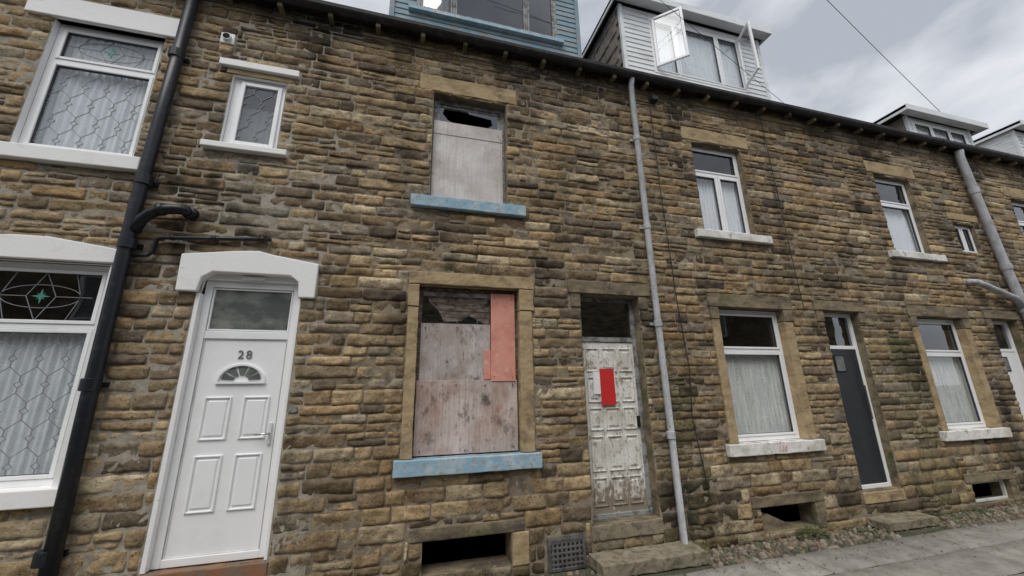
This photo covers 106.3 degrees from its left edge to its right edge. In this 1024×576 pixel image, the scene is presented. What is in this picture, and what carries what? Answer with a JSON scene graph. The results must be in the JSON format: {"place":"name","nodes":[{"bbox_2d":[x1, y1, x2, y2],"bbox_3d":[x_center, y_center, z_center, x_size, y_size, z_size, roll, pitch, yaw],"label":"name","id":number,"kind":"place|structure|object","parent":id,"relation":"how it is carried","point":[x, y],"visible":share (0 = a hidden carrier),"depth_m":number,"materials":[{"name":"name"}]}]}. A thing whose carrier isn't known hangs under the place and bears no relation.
{"place":"outdoors","nodes":[
{"label":"outdoors","id":0,"kind":"place"},
{"bbox_2d":[299,25,688,575],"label":"stone wall","id":1,"kind":"structure","parent":0,"point":[374,533],"depth_m":4.96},
{"bbox_2d":[400,306,418,459],"bbox_3d":[-1.204,1.075,4.514,0.135,1.717,0.200,3,-16,-15],"label":"stone jamb","id":2,"kind":"object","parent":1,"relation":"in","point":[408,390],"visible":0.92,"depth_m":4.41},
{"bbox_2d":[412,287,518,456],"bbox_3d":[-0.549,0.994,4.794,1.274,1.994,0.071,3,-16,-15],"label":"boarded window","id":3,"kind":"structure","parent":1,"relation":"attached to","point":[422,290],"depth_m":4.86,"materials":[{"name":"brown wood"}]},
{"bbox_2d":[419,323,489,380],"bbox_3d":[-0.697,0.795,4.759,0.867,0.702,0.014,3,-16,-15],"label":"plywood board","id":4,"kind":"object","parent":3,"relation":"attached to","point":[450,352],"visible":1,"depth_m":4.75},
{"bbox_2d":[428,296,489,324],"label":"rotten slats","id":5,"kind":"object","parent":3,"relation":"attached to","point":[473,307],"visible":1,"depth_m":4.94,"materials":[{"name":"grey wood"}]},
{"bbox_2d":[421,532,511,575],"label":"opening reveal","id":6,"kind":"object","parent":1,"relation":"attached to","point":[505,559],"visible":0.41,"depth_m":4.27,"materials":[{"name":"stone"}]},
{"bbox_2d":[409,518,524,542],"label":"cellar lintel","id":7,"kind":"structure","parent":1,"relation":"attached to","point":[458,531],"depth_m":4.19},
{"bbox_2d":[392,451,542,477],"bbox_3d":[-0.489,2.018,4.424,1.694,0.175,0.256,3,-16,-15],"label":"blue window sill","id":8,"kind":"structure","parent":1,"relation":"attached to","point":[465,463],"depth_m":4.31,"materials":[{"name":"paint"}]},
{"bbox_2d":[413,380,517,455],"bbox_3d":[-0.529,1.530,4.596,1.233,0.832,0.017,3,-16,-15],"label":"plywood board","id":9,"kind":"object","parent":8,"relation":"on","point":[469,416],"visible":1,"depth_m":4.58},
{"bbox_2d":[491,294,515,380],"bbox_3d":[-0.117,0.625,4.948,0.319,1.121,0.016,3,-16,-15],"label":"pink board","id":10,"kind":"object","parent":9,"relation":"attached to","point":[502,339],"visible":1,"depth_m":4.93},
{"bbox_2d":[420,73,515,104],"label":"stone lintel","id":11,"kind":"structure","parent":1,"relation":"in","point":[466,89],"depth_m":5.67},
{"bbox_2d":[410,193,525,217],"bbox_3d":[-0.583,-1.079,5.241,1.551,0.160,0.255,3,-16,-15],"label":"blue window sill","id":12,"kind":"structure","parent":1,"relation":"on","point":[461,205],"depth_m":5.12,"materials":[{"name":"paint"}]},
{"bbox_2d":[434,93,506,203],"bbox_3d":[-0.612,-1.954,5.504,1.345,1.947,0.140,3,-16,-15],"label":"opening reveal","id":13,"kind":"object","parent":1,"relation":"attached to","point":[448,98],"visible":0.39,"depth_m":5.69,"materials":[{"name":"stone"}]},
{"bbox_2d":[431,129,502,202],"bbox_3d":[-0.627,-1.769,5.488,1.009,1.274,0.015,3,-16,-15],"label":"plywood board","id":14,"kind":"object","parent":13,"relation":"attached to","point":[467,168],"visible":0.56,"depth_m":5.46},
{"bbox_2d":[433,120,501,142],"bbox_3d":[-0.632,-2.285,5.614,1.009,0.212,0.006,3,-16,-15],"label":"plywood strip","id":15,"kind":"object","parent":13,"relation":"attached to","point":[465,131],"visible":1,"depth_m":5.61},
{"bbox_2d":[409,271,533,291],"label":"stone lintel","id":16,"kind":"structure","parent":1,"relation":"in","point":[466,281],"depth_m":4.92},
{"bbox_2d":[305,27,678,575],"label":"mortar","id":17,"kind":"object","parent":1,"relation":"attached to","point":[522,485],"visible":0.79,"depth_m":4.88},
{"bbox_2d":[363,22,628,82],"bbox_3d":[-0.036,-3.707,6.021,4.307,0.153,0.083,3,-16,-15],"label":"eaves board","id":18,"kind":"object","parent":1,"relation":"on","point":[443,41],"visible":0.29,"depth_m":5.92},
{"bbox_2d":[363,9,633,70],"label":"slate roof","id":19,"kind":"structure","parent":18,"relation":"on","point":[496,39],"depth_m":5.89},
{"bbox_2d":[389,0,581,57],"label":"dormer","id":20,"kind":"object","parent":19,"relation":"on","point":[552,25],"visible":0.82,"depth_m":7.32,"materials":[{"name":"blue wood"}]},
{"bbox_2d":[417,0,557,37],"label":"dormer window","id":21,"kind":"structure","parent":20,"relation":"in","point":[535,16],"depth_m":7.39,"materials":[{"name":"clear glass"}]},
{"bbox_2d":[362,10,638,79],"bbox_3d":[0.000,-3.642,5.874,4.307,0.073,0.153,3,-16,-15],"label":"gutter","id":22,"kind":"object","parent":18,"relation":"attached to","point":[430,30],"visible":0.91,"depth_m":5.76,"materials":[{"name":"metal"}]},
{"bbox_2d":[517,311,535,451],"bbox_3d":[0.167,1.149,4.875,0.177,1.718,0.200,3,-16,-15],"label":"stone jamb","id":23,"kind":"object","parent":1,"relation":"in","point":[526,389],"visible":0.88,"depth_m":4.78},
{"bbox_2d":[547,534,586,572],"bbox_3d":[0.624,3.028,4.386,0.454,0.330,0.053,3,-16,-15],"label":"drain grating","id":24,"kind":"object","parent":1,"relation":"in","point":[566,553],"visible":1,"depth_m":4.37,"materials":[{"name":"metal"}]},
{"bbox_2d":[567,280,649,296],"bbox_3d":[1.354,0.030,5.516,1.284,0.194,0.234,3,-16,-15],"label":"door lintel","id":25,"kind":"structure","parent":1,"relation":"attached to","point":[606,288],"depth_m":5.40,"materials":[{"name":"stone"}]},
{"bbox_2d":[580,294,659,524],"bbox_3d":[1.367,1.502,5.139,1.192,3.115,0.188,3,-16,-15],"label":"opening reveal","id":26,"kind":"object","parent":1,"relation":"attached to","point":[651,462],"visible":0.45,"depth_m":5.15,"materials":[{"name":"stone"}]},
{"bbox_2d":[591,518,663,541],"bbox_3d":[1.380,2.956,4.759,0.976,0.172,0.269,3,-16,-15],"label":"threshold stone","id":27,"kind":"object","parent":1,"relation":"on","point":[627,529],"visible":0.7,"depth_m":4.63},
{"bbox_2d":[580,297,652,520],"bbox_3d":[1.345,1.524,5.221,0.909,2.832,0.083,3,-16,-15],"label":"frame","id":28,"kind":"object","parent":27,"relation":"on","point":[632,340],"visible":0.5,"depth_m":5.31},
{"bbox_2d":[580,302,630,337],"bbox_3d":[1.328,0.458,5.503,0.791,0.507,0.005,3,-16,-15],"label":"transom glass","id":29,"kind":"object","parent":28,"relation":"attached to","point":[599,319],"visible":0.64,"depth_m":5.50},
{"bbox_2d":[588,352,640,502],"bbox_3d":[1.397,1.798,5.130,0.696,1.876,0.047,3,-16,-15],"label":"front door","id":30,"kind":"structure","parent":28,"relation":"attached to","point":[618,486],"depth_m":5.06,"materials":[{"name":"white paint"}]},
{"bbox_2d":[585,348,644,506],"bbox_3d":[1.355,1.798,5.126,0.696,1.971,0.033,3,-16,-15],"label":"panel moulding","id":31,"kind":"object","parent":30,"relation":"attached to","point":[636,427],"visible":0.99,"depth_m":5.08,"materials":[{"name":"white paint"}]},
{"bbox_2d":[582,342,647,514],"bbox_3d":[1.350,1.823,5.140,0.802,2.177,0.038,3,-16,-15],"label":"door leaf","id":32,"kind":"object","parent":28,"relation":"attached to","point":[626,472],"visible":0.41,"depth_m":5.09,"materials":[{"name":"white paint"}]},
{"bbox_2d":[628,77,687,543],"bbox_3d":[2.046,-0.123,5.565,0.165,7.013,0.194,3,-16,-15],"label":"white drainpipe","id":33,"kind":"object","parent":1,"relation":"attached to","point":[658,325],"visible":0.94,"depth_m":5.35,"materials":[{"name":"grey paint"}]},
{"bbox_2d":[324,0,1023,139],"label":"sky","id":34,"kind":"structure","parent":0,"point":[966,57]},
{"bbox_2d":[624,85,923,548],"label":"stone wall","id":35,"kind":"structure","parent":0,"point":[685,207],"depth_m":6.11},
{"bbox_2d":[680,126,748,149],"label":"stone lintel","id":36,"kind":"structure","parent":35,"relation":"in","point":[711,137],"depth_m":6.76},
{"bbox_2d":[711,319,738,443],"bbox_3d":[3.051,1.334,5.628,0.152,1.756,0.200,3,-16,-15],"label":"stone jamb","id":37,"kind":"object","parent":35,"relation":"in","point":[725,383],"visible":0.59,"depth_m":5.53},
{"bbox_2d":[634,80,824,123],"bbox_3d":[4.123,-3.480,7.118,4.307,0.153,0.083,3,-16,-15],"label":"eaves board","id":38,"kind":"object","parent":35,"relation":"on","point":[720,100],"visible":0.21,"depth_m":7.01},
{"bbox_2d":[634,70,825,112],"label":"slate roof","id":39,"kind":"structure","parent":38,"relation":"on","point":[726,90],"depth_m":6.97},
{"bbox_2d":[582,0,771,99],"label":"dormer","id":40,"kind":"object","parent":39,"relation":"on","point":[658,37],"visible":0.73,"depth_m":8.53,"materials":[{"name":"plastic"}]},
{"bbox_2d":[648,6,759,92],"bbox_3d":[4.056,-5.072,8.766,2.679,1.746,1.655,3,-16,-15],"label":"dormer window","id":41,"kind":"structure","parent":40,"relation":"in","point":[679,51],"depth_m":8.55,"materials":[{"name":"white plastic"}]},
{"bbox_2d":[636,72,833,121],"bbox_3d":[4.158,-3.415,6.971,4.307,0.073,0.153,3,-16,-15],"label":"gutter","id":42,"kind":"object","parent":38,"relation":"attached to","point":[705,91],"visible":0.89,"depth_m":6.88,"materials":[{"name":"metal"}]},
{"bbox_2d":[694,228,772,244],"bbox_3d":[3.613,-0.814,6.344,1.492,0.140,0.244,3,-16,-15],"label":"painted window sill","id":43,"kind":"structure","parent":35,"relation":"attached to","point":[731,236],"depth_m":6.22,"materials":[{"name":"white paint"}]},
{"bbox_2d":[692,147,749,233],"bbox_3d":[3.550,-1.655,6.645,1.027,1.640,0.071,3,-16,-15],"label":"frame","id":44,"kind":"object","parent":43,"relation":"on","point":[717,176],"visible":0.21,"depth_m":6.72,"materials":[{"name":"white plastic"}]},
{"bbox_2d":[696,178,743,232],"bbox_3d":[3.537,-1.388,6.638,1.003,1.050,0.038,3,-16,-15],"label":"net curtain","id":45,"kind":"object","parent":44,"relation":"attached to","point":[709,206],"visible":0.6,"depth_m":6.67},
{"bbox_2d":[706,293,792,311],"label":"stone lintel","id":46,"kind":"structure","parent":35,"relation":"in","point":[755,303],"depth_m":6.01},
{"bbox_2d":[719,310,795,438],"bbox_3d":[3.559,1.441,6.412,1.534,2.218,1.062,3,-16,-15],"label":"room interior","id":47,"kind":"object","parent":35,"relation":"attached to","point":[748,331],"visible":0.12,"depth_m":6.94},
{"bbox_2d":[726,438,826,456],"bbox_3d":[3.761,2.291,5.540,1.716,0.162,0.245,3,-16,-15],"label":"painted window sill","id":48,"kind":"structure","parent":35,"relation":"attached to","point":[764,447],"depth_m":5.42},
{"bbox_2d":[719,309,799,441],"bbox_3d":[3.703,1.300,5.895,1.251,1.935,0.071,3,-16,-15],"label":"frame","id":49,"kind":"object","parent":48,"relation":"on","point":[771,437],"visible":0.48,"depth_m":5.96,"materials":[{"name":"white plastic"}]},
{"bbox_2d":[719,313,795,436],"bbox_3d":[3.707,1.296,5.880,1.126,1.810,0.057,3,-16,-15],"label":"sash","id":50,"kind":"object","parent":49,"relation":"attached to","point":[783,373],"visible":0.57,"depth_m":5.94,"materials":[{"name":"white plastic"}]},
{"bbox_2d":[725,355,790,433],"bbox_3d":[3.691,1.630,5.872,1.227,1.215,0.038,3,-16,-15],"label":"net curtain","id":51,"kind":"object","parent":49,"relation":"attached to","point":[757,395],"visible":0.77,"depth_m":5.89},
{"bbox_2d":[635,85,920,546],"bbox_3d":[4.167,-0.113,6.257,4.307,7.292,0.001,3,-16,-15],"label":"mortar","id":52,"kind":"object","parent":35,"relation":"attached to","point":[714,486],"visible":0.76,"depth_m":6.01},
{"bbox_2d":[750,490,823,507],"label":"cellar lintel","id":53,"kind":"structure","parent":35,"relation":"attached to","point":[784,499],"depth_m":5.30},
{"bbox_2d":[778,322,816,438],"bbox_3d":[4.407,1.410,5.985,0.175,1.754,0.201,3,-16,-15],"label":"stone jamb","id":54,"kind":"object","parent":35,"relation":"in","point":[802,409],"visible":0.88,"depth_m":5.90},
{"bbox_2d":[823,311,900,491],"bbox_3d":[5.547,1.749,6.224,1.086,3.021,0.164,3,-16,-15],"label":"opening reveal","id":55,"kind":"object","parent":35,"relation":"attached to","point":[883,434],"visible":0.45,"depth_m":6.25,"materials":[{"name":"stone"}]},
{"bbox_2d":[862,489,906,503],"bbox_3d":[5.563,3.154,5.870,0.856,0.159,0.269,3,-16,-15],"label":"threshold stone","id":56,"kind":"object","parent":35,"relation":"on","point":[884,496],"visible":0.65,"depth_m":5.75,"materials":[{"name":"stone"}]},
{"bbox_2d":[823,313,891,488],"bbox_3d":[5.527,1.768,6.295,0.802,2.738,0.083,3,-16,-15],"label":"frame","id":57,"kind":"object","parent":56,"relation":"on","point":[877,484],"visible":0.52,"depth_m":6.41,"materials":[{"name":"white plastic"}]},
{"bbox_2d":[831,350,886,483],"bbox_3d":[5.533,2.031,6.217,0.680,2.047,0.050,3,-16,-15],"label":"door leaf","id":58,"kind":"object","parent":57,"relation":"attached to","point":[867,454],"visible":0.56,"depth_m":6.18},
{"bbox_2d":[529,510,1023,575],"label":"pavement","id":59,"kind":"structure","parent":0,"point":[686,570],"depth_m":4.41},
{"bbox_2d":[0,0,383,575],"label":"stone wall","id":60,"kind":"structure","parent":59,"relation":"on","point":[308,126],"depth_m":4.21,"materials":[{"name":"stone"}]},
{"bbox_2d":[0,485,57,510],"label":"painted window sill","id":61,"kind":"structure","parent":60,"relation":"attached to","point":[27,497],"depth_m":3.32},
{"bbox_2d":[0,234,115,265],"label":"painted lintel","id":62,"kind":"structure","parent":60,"relation":"attached to","point":[29,247],"depth_m":3.84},
{"bbox_2d":[0,261,109,488],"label":"frame","id":63,"kind":"object","parent":62,"relation":"attached to","point":[26,483],"visible":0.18,"depth_m":3.82,"materials":[{"name":"white plastic"}]},
{"bbox_2d":[0,333,86,475],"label":"net curtain","id":64,"kind":"object","parent":63,"relation":"attached to","point":[19,432],"visible":0.61,"depth_m":3.70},
{"bbox_2d":[0,267,107,480],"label":"sash","id":65,"kind":"object","parent":63,"relation":"attached to","point":[51,474],"visible":0.84,"depth_m":3.76,"materials":[{"name":"white plastic"}]},
{"bbox_2d":[0,333,85,475],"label":"lead came","id":66,"kind":"object","parent":65,"relation":"attached to","point":[34,397],"visible":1,"depth_m":3.64,"materials":[{"name":"grey"}]},
{"bbox_2d":[0,260,109,320],"bbox_3d":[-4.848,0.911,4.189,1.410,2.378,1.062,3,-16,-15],"label":"stained glass","id":67,"kind":"object","parent":63,"relation":"attached to","point":[83,309],"visible":0.18,"depth_m":4.69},
{"bbox_2d":[0,141,140,172],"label":"painted window sill","id":68,"kind":"structure","parent":60,"relation":"attached to","point":[56,156],"depth_m":4.06,"materials":[{"name":"white paint"}]},
{"bbox_2d":[18,24,163,155],"bbox_3d":[-4.781,-2.249,4.461,1.062,1.682,0.071,3,-16,-15],"label":"frame","id":69,"kind":"object","parent":68,"relation":"on","point":[51,59],"visible":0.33,"depth_m":4.45,"materials":[{"name":"white plastic"}]},
{"bbox_2d":[24,29,162,155],"bbox_3d":[-4.777,-2.253,4.445,0.949,1.568,0.057,3,-16,-15],"label":"sash","id":70,"kind":"object","parent":69,"relation":"attached to","point":[47,85],"visible":0.7,"depth_m":4.47,"materials":[{"name":"white plastic"}]},
{"bbox_2d":[33,35,156,153],"bbox_3d":[-4.798,-2.230,4.520,1.038,1.605,0.038,3,-16,-15],"label":"net curtain","id":71,"kind":"object","parent":69,"relation":"attached to","point":[85,122],"visible":0.54,"depth_m":4.49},
{"bbox_2d":[51,264,112,486],"bbox_3d":[-4.120,0.784,3.772,0.053,2.100,0.156,3,-16,-15],"label":"painted jamb","id":72,"kind":"object","parent":60,"relation":"attached to","point":[57,476],"visible":0.24,"depth_m":3.58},
{"bbox_2d":[10,19,165,142],"bbox_3d":[-4.763,-2.270,4.396,1.345,1.971,0.070,3,-16,-15],"label":"opening reveal","id":73,"kind":"object","parent":60,"relation":"attached to","point":[34,86],"visible":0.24,"depth_m":4.28,"materials":[{"name":"white paint"}]},
{"bbox_2d":[24,0,179,42],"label":"painted lintel","id":74,"kind":"structure","parent":60,"relation":"attached to","point":[94,15],"depth_m":4.56,"materials":[{"name":"white paint"}]},
{"bbox_2d":[30,0,271,575],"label":"black drainpipe","id":75,"kind":"object","parent":60,"relation":"attached to","point":[46,560],"visible":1,"depth_m":3.84,"materials":[{"name":"metal"}]},
{"bbox_2d":[139,293,203,573],"bbox_3d":[-3.353,1.322,3.832,0.041,2.602,0.123,3,-16,-15],"label":"painted jamb","id":76,"kind":"object","parent":60,"relation":"attached to","point":[166,461],"visible":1,"depth_m":3.75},
{"bbox_2d":[0,0,362,575],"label":"mortar","id":77,"kind":"object","parent":60,"relation":"attached to","point":[141,385],"visible":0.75,"depth_m":4.10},
{"bbox_2d":[142,557,268,575],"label":"door step","id":78,"kind":"object","parent":60,"relation":"on","point":[255,569],"depth_m":3.59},
{"bbox_2d":[150,274,297,569],"bbox_3d":[-2.889,1.247,4.023,0.944,2.832,0.118,3,-16,-15],"label":"frame","id":79,"kind":"object","parent":78,"relation":"on","point":[238,282],"visible":0.73,"depth_m":3.99,"materials":[{"name":"white plastic"}]},
{"bbox_2d":[162,339,287,559],"bbox_3d":[-2.884,1.555,3.939,0.789,2.051,0.025,3,-16,-15],"label":"door seal","id":80,"kind":"object","parent":79,"relation":"attached to","point":[163,558],"depth_m":3.88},
{"bbox_2d":[164,340,285,557],"bbox_3d":[-2.888,1.559,3.955,0.784,2.041,0.038,3,-16,-15],"label":"door leaf","id":81,"kind":"object","parent":79,"relation":"attached to","point":[219,528],"visible":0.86,"depth_m":3.90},
{"bbox_2d":[189,400,269,508],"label":"door panels","id":82,"kind":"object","parent":81,"relation":"attached to","point":[201,496],"depth_m":3.89,"materials":[{"name":"white plastic"}]},
{"bbox_2d":[183,396,270,514],"bbox_3d":[-2.875,1.668,3.908,0.602,1.086,0.031,3,-16,-15],"label":"panel moulding","id":83,"kind":"object","parent":82,"relation":"attached to","point":[220,462],"visible":1,"depth_m":3.88,"materials":[{"name":"white plastic"}]},
{"bbox_2d":[209,288,293,332],"bbox_3d":[-2.909,0.254,4.306,0.802,0.484,0.012,3,-16,-15],"label":"transom glass","id":84,"kind":"object","parent":79,"relation":"in","point":[243,310],"visible":0.93,"depth_m":4.30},
{"bbox_2d":[200,139,287,158],"bbox_3d":[-3.200,-1.646,4.642,0.897,0.077,0.201,3,-16,-15],"label":"painted window sill","id":85,"kind":"structure","parent":60,"relation":"on","point":[241,148],"depth_m":4.56,"materials":[{"name":"white paint"}]},
{"bbox_2d":[223,78,285,147],"bbox_3d":[-3.223,-2.153,4.856,0.602,1.015,0.071,3,-16,-15],"label":"frame","id":86,"kind":"object","parent":85,"relation":"on","point":[231,110],"visible":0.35,"depth_m":4.84,"materials":[{"name":"white plastic"}]},
{"bbox_2d":[229,82,282,147],"bbox_3d":[-3.194,-2.163,4.820,0.460,0.909,0.047,3,-17,-15],"label":"sash","id":87,"kind":"object","parent":86,"relation":"attached to","point":[244,85],"visible":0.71,"depth_m":4.81,"materials":[{"name":"white plastic"}]},
{"bbox_2d":[236,87,277,144],"bbox_3d":[-3.196,-2.161,4.825,0.366,0.814,0.001,3,-17,-15],"label":"glass","id":88,"kind":"object","parent":87,"relation":"attached to","point":[258,119],"visible":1,"depth_m":4.82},
{"bbox_2d":[175,251,318,298],"bbox_3d":[-2.908,-0.156,4.304,1.351,0.519,0.130,3,-16,-15],"label":"painted door lintel","id":89,"kind":"structure","parent":60,"relation":"attached to","point":[196,270],"depth_m":4.26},
{"bbox_2d":[219,57,300,79],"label":"painted lintel","id":90,"kind":"structure","parent":60,"relation":"attached to","point":[258,68],"depth_m":4.88,"materials":[{"name":"white paint"}]},
{"bbox_2d":[264,299,300,559],"bbox_3d":[-2.407,1.385,4.079,0.030,2.578,0.123,3,-16,-15],"label":"painted jamb","id":91,"kind":"object","parent":60,"relation":"attached to","point":[281,438],"visible":0.65,"depth_m":3.98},
{"bbox_2d":[264,0,361,20],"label":"gutter","id":92,"kind":"object","parent":60,"relation":"attached to","point":[334,9],"visible":0.9,"depth_m":5.17,"materials":[{"name":"plastic"}]},
{"bbox_2d":[204,0,955,500],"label":"wall cable","id":93,"kind":"object","parent":60,"relation":"attached to","point":[654,144],"depth_m":5.97,"materials":[{"name":"black"}]},
{"bbox_2d":[589,541,708,575],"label":"door step","id":94,"kind":"object","parent":59,"relation":"on","point":[666,556],"depth_m":4.33,"materials":[{"name":"stone"}]},
{"bbox_2d":[541,504,1023,575],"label":"cobbles","id":95,"kind":"object","parent":59,"relation":"on","point":[858,537],"visible":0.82,"depth_m":4.99,"materials":[{"name":"stone"}]},
{"bbox_2d":[668,519,1023,575],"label":"flagstones","id":96,"kind":"object","parent":59,"relation":"on","point":[1007,559],"visible":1,"depth_m":4.46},
{"bbox_2d":[866,511,939,532],"bbox_3d":[5.638,3.367,5.543,1.007,0.124,0.302,3,-16,-15],"label":"door step","id":97,"kind":"object","parent":59,"relation":"on","point":[898,522],"depth_m":5.46,"materials":[{"name":"stone"}]},
{"bbox_2d":[830,115,979,152],"bbox_3d":[8.317,-3.188,8.068,4.307,0.073,0.153,3,-16,-15],"label":"gutter","id":98,"kind":"object","parent":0,"point":[897,132],"visible":0.88,"depth_m":7.98,"materials":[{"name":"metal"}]},
{"bbox_2d":[823,125,1023,515],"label":"stone wall","id":99,"kind":"structure","parent":0,"point":[925,173],"depth_m":7.18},
{"bbox_2d":[888,250,947,262],"bbox_3d":[7.772,-0.587,7.441,1.491,0.140,0.247,3,-16,-15],"label":"painted window sill","id":100,"kind":"structure","parent":99,"relation":"on","point":[916,256],"depth_m":7.32,"materials":[{"name":"white paint"}]},
{"bbox_2d":[874,178,924,252],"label":"frame","id":101,"kind":"object","parent":100,"relation":"on","point":[901,205],"visible":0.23,"depth_m":7.86,"materials":[{"name":"white plastic"}]},
{"bbox_2d":[883,208,917,251],"bbox_3d":[7.696,-1.139,7.729,1.003,1.003,0.037,3,-16,-15],"label":"net curtain","id":102,"kind":"object","parent":101,"relation":"attached to","point":[899,228],"visible":0.59,"depth_m":7.78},
{"bbox_2d":[822,124,1023,515],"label":"mortar","id":103,"kind":"object","parent":99,"relation":"attached to","point":[890,368],"visible":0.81,"depth_m":7.16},
{"bbox_2d":[905,305,969,319],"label":"stone lintel","id":104,"kind":"structure","parent":99,"relation":"in","point":[925,312],"depth_m":7.11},
{"bbox_2d":[917,318,962,373],"bbox_3d":[7.717,1.667,7.509,1.534,2.218,1.062,3,-16,-15],"label":"room interior","id":105,"kind":"object","parent":99,"relation":"attached to","point":[936,337],"depth_m":7.69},
{"bbox_2d":[939,427,1012,440],"bbox_3d":[7.919,2.518,6.636,1.717,0.162,0.244,3,-16,-15],"label":"painted window sill","id":106,"kind":"structure","parent":99,"relation":"attached to","point":[973,433],"depth_m":6.52,"materials":[{"name":"white paint"}]},
{"bbox_2d":[917,319,985,428],"bbox_3d":[7.861,1.526,6.992,1.251,1.935,0.071,3,-16,-15],"label":"frame","id":107,"kind":"object","parent":106,"relation":"on","point":[952,353],"visible":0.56,"depth_m":7.07,"materials":[{"name":"white plastic"}]},
{"bbox_2d":[928,357,976,422],"bbox_3d":[7.850,1.856,6.968,1.227,1.215,0.038,3,-16,-15],"label":"net curtain","id":108,"kind":"object","parent":107,"relation":"attached to","point":[952,391],"visible":0.6,"depth_m":7.02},
{"bbox_2d":[956,329,1002,426],"bbox_3d":[8.564,1.634,7.082,0.177,1.757,0.198,3,-16,-15],"label":"stone jamb","id":109,"kind":"object","parent":99,"relation":"in","point":[978,375],"visible":0.79,"depth_m":7.01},
{"bbox_2d":[954,149,1023,319],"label":"white drainpipe","id":110,"kind":"object","parent":99,"relation":"attached to","point":[1016,294],"visible":1,"depth_m":7.95,"materials":[{"name":"grey paint"}]},
{"bbox_2d":[965,154,1023,291],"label":"stone wall","id":111,"kind":"structure","parent":0,"point":[998,199],"depth_m":8.64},
{"bbox_2d":[971,145,1022,156],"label":"slate roof","id":112,"kind":"structure","parent":111,"relation":"on","point":[995,150],"depth_m":8.91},
{"bbox_2d":[873,103,988,145],"bbox_3d":[11.046,-3.579,11.702,3.174,1.156,3.682,3,-16,-15],"label":"dormer","id":113,"kind":"object","parent":112,"relation":"on","point":[921,120],"visible":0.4,"depth_m":10.22,"materials":[{"name":"plastic"}]},
{"bbox_3d":[15.464,-3.253,14.807,4.305,3.174,8.756,3,-16,-15],"label":"slate roof","id":114,"kind":"object","parent":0,"visible":0},
{"bbox_2d":[973,119,1023,156],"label":"dormer","id":115,"kind":"object","parent":114,"relation":"on","point":[1009,138],"visible":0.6,"depth_m":11.40,"materials":[{"name":"white plastic"}]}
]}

